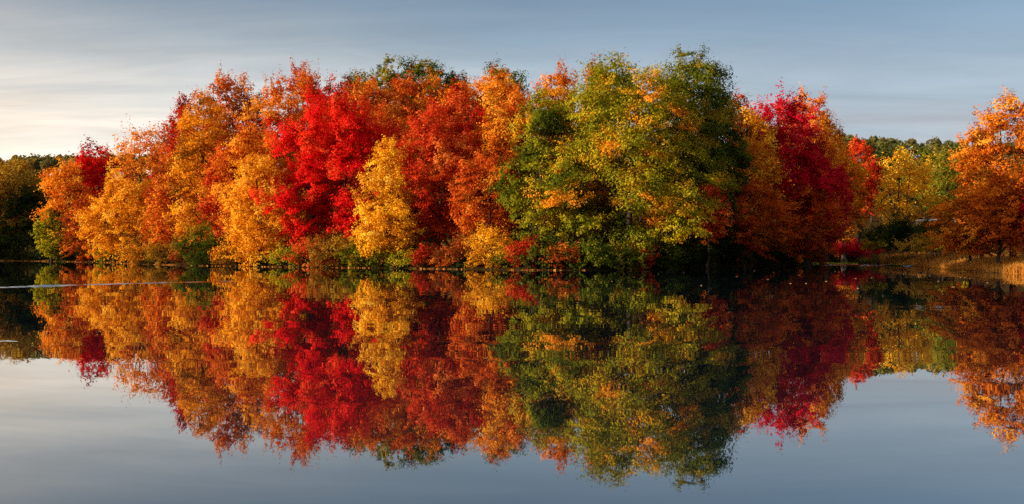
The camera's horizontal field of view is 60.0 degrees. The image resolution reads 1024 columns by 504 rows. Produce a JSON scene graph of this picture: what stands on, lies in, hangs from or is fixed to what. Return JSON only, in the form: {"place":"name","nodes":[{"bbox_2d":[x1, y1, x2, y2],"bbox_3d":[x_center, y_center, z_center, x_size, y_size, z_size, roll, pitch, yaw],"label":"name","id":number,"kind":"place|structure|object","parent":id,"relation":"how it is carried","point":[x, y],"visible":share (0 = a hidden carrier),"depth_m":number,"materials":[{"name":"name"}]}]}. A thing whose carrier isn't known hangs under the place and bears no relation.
{"place":"outdoors","nodes":[
{"label":"outdoors","id":0,"kind":"place"},
{"bbox_2d":[0,280,277,287],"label":"water","id":1,"kind":"structure","parent":0,"point":[128,283],"depth_m":55.63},
{"bbox_2d":[0,261,1023,503],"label":"water","id":2,"kind":"structure","parent":0,"point":[826,384],"depth_m":13.28,"materials":[{"name":"liquid"}]},
{"bbox_2d":[0,158,1023,269],"bbox_3d":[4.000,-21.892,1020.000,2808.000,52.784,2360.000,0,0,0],"label":"ground","id":3,"kind":"structure","parent":0,"point":[875,219],"depth_m":153.23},
{"bbox_2d":[5,235,40,255],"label":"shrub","id":4,"kind":"object","parent":3,"relation":"on","point":[23,242],"visible":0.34,"depth_m":205.87,"materials":[{"name":"green plant"}]},
{"bbox_2d":[0,181,51,243],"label":"tree","id":5,"kind":"object","parent":3,"relation":"on","point":[27,223],"visible":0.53,"depth_m":209.96,"materials":[{"name":"green plant"}]},
{"bbox_2d":[0,154,52,237],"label":"maple tree","id":6,"kind":"object","parent":3,"relation":"on","point":[8,172],"visible":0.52,"depth_m":212.84,"materials":[{"name":"green plant"}]},
{"bbox_2d":[30,207,69,261],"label":"sapling","id":7,"kind":"object","parent":3,"relation":"on","point":[45,241],"visible":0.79,"depth_m":181.75,"materials":[{"name":"green plant"}]},
{"bbox_2d":[29,155,98,253],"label":"maple tree","id":8,"kind":"object","parent":3,"relation":"on","point":[69,189],"visible":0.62,"depth_m":183.76,"materials":[{"name":"orange plant"}]},
{"bbox_2d":[53,190,134,261],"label":"maple tree","id":9,"kind":"object","parent":3,"relation":"on","point":[71,238],"visible":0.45,"depth_m":171.72,"materials":[{"name":"orange plant"}]},
{"bbox_2d":[63,134,135,241],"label":"maple tree","id":10,"kind":"object","parent":3,"relation":"on","point":[95,166],"visible":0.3,"depth_m":191.56,"materials":[{"name":"red plant"}]},
{"bbox_2d":[70,162,163,261],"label":"maple tree","id":11,"kind":"object","parent":3,"relation":"on","point":[118,193],"visible":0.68,"depth_m":160.00,"materials":[{"name":"plant"}]},
{"bbox_2d":[103,113,175,243],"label":"maple tree","id":12,"kind":"object","parent":3,"relation":"on","point":[136,150],"visible":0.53,"depth_m":175.23,"materials":[{"name":"orange plant"}]},
{"bbox_2d":[114,238,165,263],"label":"shrub","id":13,"kind":"object","parent":3,"relation":"on","point":[131,250],"visible":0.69,"depth_m":144.88,"materials":[{"name":"orange plant"}]},
{"bbox_2d":[0,149,296,216],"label":"wood","id":14,"kind":"object","parent":3,"relation":"on","point":[41,163],"visible":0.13,"depth_m":393.14,"materials":[{"name":"green plant"}]},
{"bbox_2d":[143,236,181,264],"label":"shrub","id":15,"kind":"object","parent":3,"relation":"on","point":[155,250],"visible":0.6,"depth_m":139.25,"materials":[{"name":"brown plant"}]},
{"bbox_2d":[139,150,198,250],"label":"maple tree","id":16,"kind":"object","parent":3,"relation":"on","point":[160,204],"visible":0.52,"depth_m":148.92,"materials":[{"name":"orange plant"}]},
{"bbox_2d":[143,109,196,234],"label":"maple tree","id":17,"kind":"object","parent":3,"relation":"on","point":[163,135],"visible":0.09,"depth_m":182.03,"materials":[{"name":"orange plant"}]},
{"bbox_2d":[158,91,202,233],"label":"maple tree","id":18,"kind":"object","parent":3,"relation":"on","point":[180,112],"visible":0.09,"depth_m":170.80,"materials":[{"name":"orange plant"}]},
{"bbox_2d":[166,245,195,264],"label":"shrub","id":19,"kind":"object","parent":3,"relation":"on","point":[172,256],"visible":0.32,"depth_m":134.26,"materials":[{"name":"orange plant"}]},
{"bbox_2d":[160,88,240,245],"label":"maple tree","id":20,"kind":"object","parent":3,"relation":"on","point":[197,141],"visible":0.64,"depth_m":142.94,"materials":[{"name":"orange plant"}]},
{"bbox_2d":[171,218,231,265],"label":"shrub","id":21,"kind":"object","parent":3,"relation":"on","point":[206,247],"visible":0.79,"depth_m":127.85,"materials":[{"name":"green plant"}]},
{"bbox_2d":[193,136,246,246],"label":"maple tree","id":22,"kind":"object","parent":3,"relation":"on","point":[204,204],"visible":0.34,"depth_m":137.48,"materials":[{"name":"orange plant"}]},
{"bbox_2d":[207,238,238,265],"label":"shrub","id":23,"kind":"object","parent":3,"relation":"on","point":[212,254],"visible":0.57,"depth_m":125.75,"materials":[{"name":"orange plant"}]},
{"bbox_2d":[214,246,245,265],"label":"shrub","id":24,"kind":"object","parent":3,"relation":"on","point":[229,262],"visible":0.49,"depth_m":123.90,"materials":[{"name":"brown plant"}]},
{"bbox_2d":[184,60,281,227],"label":"maple tree","id":25,"kind":"object","parent":3,"relation":"on","point":[225,83],"visible":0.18,"depth_m":160.20,"materials":[{"name":"orange plant"}]},
{"bbox_2d":[196,120,296,246],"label":"maple tree","id":26,"kind":"object","parent":3,"relation":"on","point":[254,146],"visible":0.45,"depth_m":135.57,"materials":[{"name":"orange plant"}]},
{"bbox_2d":[219,147,305,266],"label":"maple tree","id":27,"kind":"object","parent":3,"relation":"on","point":[268,238],"visible":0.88,"depth_m":120.80,"materials":[{"name":"plant"}]},
{"bbox_2d":[261,243,304,266],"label":"shrub","id":28,"kind":"object","parent":3,"relation":"on","point":[278,260],"visible":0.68,"depth_m":117.76,"materials":[{"name":"green plant"}]},
{"bbox_2d":[223,53,348,237],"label":"maple tree","id":29,"kind":"object","parent":3,"relation":"on","point":[276,97],"visible":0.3,"depth_m":156.55,"materials":[{"name":"orange plant"}]},
{"bbox_2d":[0,260,584,269],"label":"leaf litter","id":30,"kind":"object","parent":3,"relation":"on","point":[265,266],"visible":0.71,"depth_m":121.94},
{"bbox_2d":[274,233,328,266],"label":"shrub","id":31,"kind":"object","parent":3,"relation":"on","point":[292,259],"visible":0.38,"depth_m":115.73,"materials":[{"name":"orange plant"}]},
{"bbox_2d":[286,116,327,236],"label":"tree","id":32,"kind":"object","parent":3,"relation":"on","point":[309,187],"visible":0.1,"depth_m":139.62,"materials":[{"name":"red plant"}]},
{"bbox_2d":[243,78,417,260],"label":"maple tree","id":33,"kind":"object","parent":3,"relation":"on","point":[338,152],"visible":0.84,"depth_m":120.03,"materials":[{"name":"red plant"}]},
{"bbox_2d":[303,226,360,267],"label":"shrub","id":34,"kind":"object","parent":3,"relation":"on","point":[325,254],"visible":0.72,"depth_m":112.73,"materials":[{"name":"brown plant"}]},
{"bbox_2d":[306,69,357,226],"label":"maple tree","id":35,"kind":"object","parent":3,"relation":"on","point":[326,88],"visible":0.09,"depth_m":154.34,"materials":[{"name":"red plant"}]},
{"bbox_2d":[330,238,378,267],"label":"shrub","id":36,"kind":"object","parent":3,"relation":"on","point":[355,252],"visible":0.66,"depth_m":110.81,"materials":[{"name":"green plant"}]},
{"bbox_2d":[334,68,376,120],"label":"oak tree","id":37,"kind":"object","parent":3,"relation":"on","point":[364,79],"visible":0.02,"depth_m":176.34,"materials":[{"name":"orange plant"}]},
{"bbox_2d":[323,69,418,224],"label":"maple tree","id":38,"kind":"object","parent":3,"relation":"on","point":[369,88],"visible":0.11,"depth_m":134.18,"materials":[{"name":"orange plant"}]},
{"bbox_2d":[362,248,406,267],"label":"shrub","id":39,"kind":"object","parent":3,"relation":"on","point":[375,257],"visible":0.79,"depth_m":109.65,"materials":[{"name":"green plant"}]},
{"bbox_2d":[347,134,432,264],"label":"maple tree","id":40,"kind":"object","parent":3,"relation":"on","point":[379,224],"visible":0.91,"depth_m":110.97,"materials":[{"name":"yellow plant"}]},
{"bbox_2d":[368,53,422,197],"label":"oak tree","id":41,"kind":"object","parent":3,"relation":"on","point":[384,70],"visible":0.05,"depth_m":177.78,"materials":[{"name":"green plant"}]},
{"bbox_2d":[375,63,427,229],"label":"maple tree","id":42,"kind":"object","parent":3,"relation":"on","point":[411,91],"visible":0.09,"depth_m":149.06,"materials":[{"name":"orange plant"}]},
{"bbox_2d":[385,246,421,267],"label":"shrub","id":43,"kind":"object","parent":3,"relation":"on","point":[404,262],"visible":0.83,"depth_m":107.89,"materials":[{"name":"green plant"}]},
{"bbox_2d":[392,55,449,196],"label":"oak tree","id":44,"kind":"object","parent":3,"relation":"on","point":[418,72],"visible":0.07,"depth_m":181.08,"materials":[{"name":"green plant"}]},
{"bbox_2d":[407,236,443,267],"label":"shrub","id":45,"kind":"object","parent":3,"relation":"on","point":[423,252],"visible":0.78,"depth_m":106.19,"materials":[{"name":"red plant"}]},
{"bbox_2d":[0,211,858,269],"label":"undergrowth","id":46,"kind":"object","parent":3,"relation":"on","point":[31,253],"visible":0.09,"depth_m":119.34,"materials":[{"name":"green plant"}]},
{"bbox_2d":[402,67,473,220],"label":"maple tree","id":47,"kind":"object","parent":3,"relation":"on","point":[440,95],"visible":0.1,"depth_m":150.18,"materials":[{"name":"orange plant"}]},
{"bbox_2d":[382,81,494,247],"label":"maple tree","id":48,"kind":"object","parent":3,"relation":"on","point":[435,142],"visible":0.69,"depth_m":115.24,"materials":[{"name":"red plant"}]},
{"bbox_2d":[424,242,470,267],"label":"shrub","id":49,"kind":"object","parent":3,"relation":"on","point":[436,253],"visible":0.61,"depth_m":104.32,"materials":[{"name":"plant"}]},
{"bbox_2d":[437,66,470,93],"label":"oak tree","id":50,"kind":"object","parent":3,"relation":"on","point":[451,75],"visible":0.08,"depth_m":182.97,"materials":[{"name":"green plant"}]},
{"bbox_2d":[441,73,470,222],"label":"maple tree","id":51,"kind":"object","parent":3,"relation":"on","point":[456,87],"visible":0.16,"depth_m":145.03,"materials":[{"name":"orange plant"}]},
{"bbox_2d":[438,231,487,266],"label":"shrub","id":52,"kind":"object","parent":3,"relation":"on","point":[460,245],"visible":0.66,"depth_m":103.14,"materials":[{"name":"orange plant"}]},
{"bbox_2d":[454,75,485,137],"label":"maple tree","id":53,"kind":"object","parent":3,"relation":"on","point":[471,94],"visible":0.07,"depth_m":148.74,"materials":[{"name":"orange plant"}]},
{"bbox_2d":[449,100,496,224],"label":"maple tree","id":54,"kind":"object","parent":3,"relation":"on","point":[480,111],"visible":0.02,"depth_m":123.04,"materials":[{"name":"orange plant"}]},
{"bbox_2d":[461,216,514,268],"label":"shrub","id":55,"kind":"object","parent":3,"relation":"on","point":[491,235],"visible":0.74,"depth_m":100.91,"materials":[{"name":"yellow plant"}]},
{"bbox_2d":[445,149,534,249],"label":"maple tree","id":56,"kind":"object","parent":3,"relation":"on","point":[465,199],"visible":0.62,"depth_m":108.37,"materials":[{"name":"orange plant"}]},
{"bbox_2d":[467,90,521,231],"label":"maple tree","id":57,"kind":"object","parent":3,"relation":"on","point":[491,145],"visible":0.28,"depth_m":115.92,"materials":[{"name":"orange plant"}]},
{"bbox_2d":[467,61,522,155],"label":"maple tree","id":58,"kind":"object","parent":3,"relation":"on","point":[500,85],"visible":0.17,"depth_m":145.98,"materials":[{"name":"orange plant"}]},
{"bbox_2d":[471,59,530,136],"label":"oak tree","id":59,"kind":"object","parent":3,"relation":"on","point":[514,78],"visible":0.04,"depth_m":175.22,"materials":[{"name":"orange plant"}]},
{"bbox_2d":[486,244,523,267],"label":"shrub","id":60,"kind":"object","parent":3,"relation":"on","point":[500,259],"visible":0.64,"depth_m":99.51,"materials":[{"name":"green plant"}]},
{"bbox_2d":[481,82,546,234],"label":"maple tree","id":61,"kind":"object","parent":3,"relation":"on","point":[518,97],"visible":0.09,"depth_m":119.00,"materials":[{"name":"orange plant"}]},
{"bbox_2d":[497,234,542,268],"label":"shrub","id":62,"kind":"object","parent":3,"relation":"on","point":[520,251],"visible":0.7,"depth_m":98.42,"materials":[{"name":"red plant"}]},
{"bbox_2d":[511,242,561,268],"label":"shrub","id":63,"kind":"object","parent":3,"relation":"on","point":[541,251],"visible":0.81,"depth_m":97.29,"materials":[{"name":"green plant"}]},
{"bbox_2d":[486,84,604,255],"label":"oak tree","id":64,"kind":"object","parent":3,"relation":"on","point":[546,121],"visible":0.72,"depth_m":104.24,"materials":[{"name":"green plant"}]},
{"bbox_2d":[528,55,580,233],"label":"maple tree","id":65,"kind":"object","parent":3,"relation":"on","point":[560,83],"visible":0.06,"depth_m":123.87,"materials":[{"name":"orange plant"}]},
{"bbox_2d":[535,235,582,268],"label":"shrub","id":66,"kind":"object","parent":3,"relation":"on","point":[559,248],"visible":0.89,"depth_m":97.27,"materials":[{"name":"orange plant"}]},
{"bbox_2d":[561,229,627,269],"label":"shrub","id":67,"kind":"object","parent":3,"relation":"on","point":[587,249],"visible":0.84,"depth_m":97.45,"materials":[{"name":"green plant"}]},
{"bbox_2d":[576,52,620,239],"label":"maple tree","id":68,"kind":"object","parent":3,"relation":"on","point":[604,201],"visible":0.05,"depth_m":121.33,"materials":[{"name":"green plant"}]},
{"bbox_2d":[560,65,665,234],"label":"oak tree","id":69,"kind":"object","parent":3,"relation":"on","point":[607,212],"visible":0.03,"depth_m":118.66,"materials":[{"name":"green plant"}]},
{"bbox_2d":[591,237,653,269],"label":"shrub","id":70,"kind":"object","parent":3,"relation":"on","point":[632,253],"visible":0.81,"depth_m":98.21,"materials":[{"name":"green plant"}]},
{"bbox_2d":[519,47,732,262],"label":"oak tree","id":71,"kind":"object","parent":3,"relation":"on","point":[645,205],"visible":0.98,"depth_m":101.27,"materials":[{"name":"green plant"}]},
{"bbox_2d":[621,239,659,269],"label":"shrub","id":72,"kind":"object","parent":3,"relation":"on","point":[648,261],"visible":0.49,"depth_m":101.24,"materials":[{"name":"green plant"}]},
{"bbox_2d":[640,233,691,268],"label":"shrub","id":73,"kind":"object","parent":3,"relation":"on","point":[664,260],"visible":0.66,"depth_m":103.22,"materials":[{"name":"green plant"}]},
{"bbox_2d":[661,233,719,267],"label":"shrub","id":74,"kind":"object","parent":3,"relation":"on","point":[697,258],"visible":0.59,"depth_m":108.72,"materials":[{"name":"green plant"}]},
{"bbox_2d":[633,40,763,256],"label":"oak tree","id":75,"kind":"object","parent":3,"relation":"on","point":[706,74],"visible":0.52,"depth_m":111.18,"materials":[{"name":"green plant"}]},
{"bbox_2d":[684,182,734,268],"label":"maple tree","id":76,"kind":"object","parent":3,"relation":"on","point":[723,222],"visible":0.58,"depth_m":106.30,"materials":[{"name":"red plant"}]},
{"bbox_2d":[679,76,759,263],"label":"oak tree","id":77,"kind":"object","parent":3,"relation":"on","point":[727,242],"visible":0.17,"depth_m":116.23,"materials":[{"name":"green plant"}]},
{"bbox_2d":[724,89,754,238],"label":"maple tree","id":78,"kind":"object","parent":3,"relation":"on","point":[742,97],"visible":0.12,"depth_m":139.73,"materials":[{"name":"red plant"}]},
{"bbox_2d":[707,169,808,266],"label":"maple tree","id":79,"kind":"object","parent":3,"relation":"on","point":[752,226],"visible":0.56,"depth_m":117.23,"materials":[{"name":"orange plant"}]},
{"bbox_2d":[727,102,790,265],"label":"maple tree","id":80,"kind":"object","parent":3,"relation":"on","point":[756,124],"visible":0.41,"depth_m":125.52,"materials":[{"name":"plant"}]},
{"bbox_2d":[741,235,802,265],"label":"shrub","id":81,"kind":"object","parent":3,"relation":"on","point":[783,256],"visible":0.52,"depth_m":127.59,"materials":[{"name":"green plant"}]},
{"bbox_2d":[726,77,844,264],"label":"maple tree","id":82,"kind":"object","parent":3,"relation":"on","point":[800,175],"visible":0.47,"depth_m":131.28,"materials":[{"name":"red plant"}]},
{"bbox_2d":[762,184,857,265],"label":"maple tree","id":83,"kind":"object","parent":3,"relation":"on","point":[814,225],"visible":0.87,"depth_m":127.83,"materials":[{"name":"red plant"}]},
{"bbox_2d":[773,83,847,263],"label":"maple tree","id":84,"kind":"object","parent":3,"relation":"on","point":[823,121],"visible":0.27,"depth_m":145.44,"materials":[{"name":"orange plant"}]},
{"bbox_2d":[798,154,858,264],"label":"maple tree","id":85,"kind":"object","parent":3,"relation":"on","point":[841,190],"visible":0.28,"depth_m":136.14,"materials":[{"name":"red plant"}]},
{"bbox_2d":[815,118,853,261],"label":"maple tree","id":86,"kind":"object","parent":3,"relation":"on","point":[839,132],"visible":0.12,"depth_m":152.34,"materials":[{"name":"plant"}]},
{"bbox_2d":[832,150,871,262],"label":"maple tree","id":87,"kind":"object","parent":3,"relation":"on","point":[855,185],"visible":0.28,"depth_m":155.68,"materials":[{"name":"red plant"}]},
{"bbox_2d":[831,236,888,262],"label":"shrub","id":88,"kind":"object","parent":3,"relation":"on","point":[851,249],"visible":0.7,"depth_m":154.09,"materials":[{"name":"red plant"}]},
{"bbox_2d":[839,134,885,255],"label":"maple tree","id":89,"kind":"object","parent":3,"relation":"on","point":[872,182],"visible":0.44,"depth_m":164.26,"materials":[{"name":"red plant"}]},
{"bbox_2d":[838,253,910,263],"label":"grass","id":90,"kind":"structure","parent":3,"relation":"on","point":[866,260],"depth_m":154.50,"materials":[{"name":"brown plant"}]},
{"bbox_2d":[856,231,902,263],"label":"shrub","id":91,"kind":"object","parent":3,"relation":"on","point":[867,243],"visible":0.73,"depth_m":140.02,"materials":[{"name":"green plant"}]},
{"bbox_2d":[875,143,897,220],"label":"tree","id":92,"kind":"object","parent":3,"relation":"on","point":[885,154],"visible":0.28,"depth_m":298.95,"materials":[{"name":"yellow plant"}]},
{"bbox_2d":[889,148,911,207],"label":"tree","id":93,"kind":"object","parent":3,"relation":"on","point":[902,178],"visible":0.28,"depth_m":298.96,"materials":[{"name":"yellow plant"}]},
{"bbox_2d":[854,208,947,261],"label":"shrub","id":94,"kind":"object","parent":3,"relation":"on","point":[898,232],"visible":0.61,"depth_m":139.80,"materials":[{"name":"green plant"}]},
{"bbox_2d":[861,146,947,251],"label":"maple tree","id":95,"kind":"object","parent":3,"relation":"on","point":[910,191],"visible":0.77,"depth_m":170.27,"materials":[{"name":"yellow plant"}]},
{"bbox_2d":[793,132,1023,185],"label":"wood","id":96,"kind":"object","parent":3,"relation":"on","point":[936,142],"visible":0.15,"depth_m":397.02,"materials":[{"name":"green plant"}]},
{"bbox_2d":[891,231,948,262],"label":"shrub","id":97,"kind":"object","parent":3,"relation":"on","point":[917,248],"visible":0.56,"depth_m":122.14,"materials":[{"name":"green plant"}]},
{"bbox_2d":[906,146,937,221],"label":"tree","id":98,"kind":"object","parent":3,"relation":"on","point":[924,152],"visible":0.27,"depth_m":299.19,"materials":[{"name":"yellow plant"}]},
{"bbox_2d":[906,220,950,257],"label":"shrub","id":99,"kind":"object","parent":3,"relation":"on","point":[920,233],"visible":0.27,"depth_m":131.57,"materials":[{"name":"green plant"}]},
{"bbox_2d":[916,147,963,222],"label":"oak tree","id":100,"kind":"object","parent":3,"relation":"on","point":[942,182],"visible":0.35,"depth_m":184.57,"materials":[{"name":"green plant"}]},
{"bbox_2d":[876,248,1023,273],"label":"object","id":101,"kind":"object","parent":3,"relation":"on","point":[1007,264],"visible":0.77,"depth_m":105.89,"materials":[{"name":"brown plant"}]},
{"bbox_2d":[917,177,1019,264],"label":"maple tree","id":102,"kind":"object","parent":3,"relation":"on","point":[948,235],"visible":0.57,"depth_m":98.24,"materials":[{"name":"orange plant"}]},
{"bbox_2d":[955,151,997,258],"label":"maple tree","id":103,"kind":"object","parent":3,"relation":"on","point":[987,165],"visible":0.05,"depth_m":107.54,"materials":[{"name":"orange plant"}]},
{"bbox_2d":[942,79,1023,257],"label":"maple tree","id":104,"kind":"object","parent":3,"relation":"on","point":[987,148],"visible":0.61,"depth_m":100.64,"materials":[{"name":"orange plant"}]},
{"bbox_2d":[954,166,1023,263],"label":"maple tree","id":105,"kind":"object","parent":3,"relation":"on","point":[998,223],"visible":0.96,"depth_m":92.20,"materials":[{"name":"orange plant"}]},
{"bbox_2d":[1008,175,1023,248],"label":"maple tree","id":106,"kind":"object","parent":3,"relation":"on","point":[1021,210],"visible":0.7,"depth_m":91.18,"materials":[{"name":"orange plant"}]},
{"bbox_2d":[0,0,1023,176],"label":"sky","id":107,"kind":"structure","parent":0,"point":[903,70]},
{"bbox_2d":[814,264,924,267],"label":"shoreline","id":108,"kind":"structure","parent":0,"point":[883,265],"depth_m":128.14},
{"bbox_2d":[923,267,1023,274],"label":"shoreline","id":109,"kind":"structure","parent":0,"point":[980,272],"depth_m":88.96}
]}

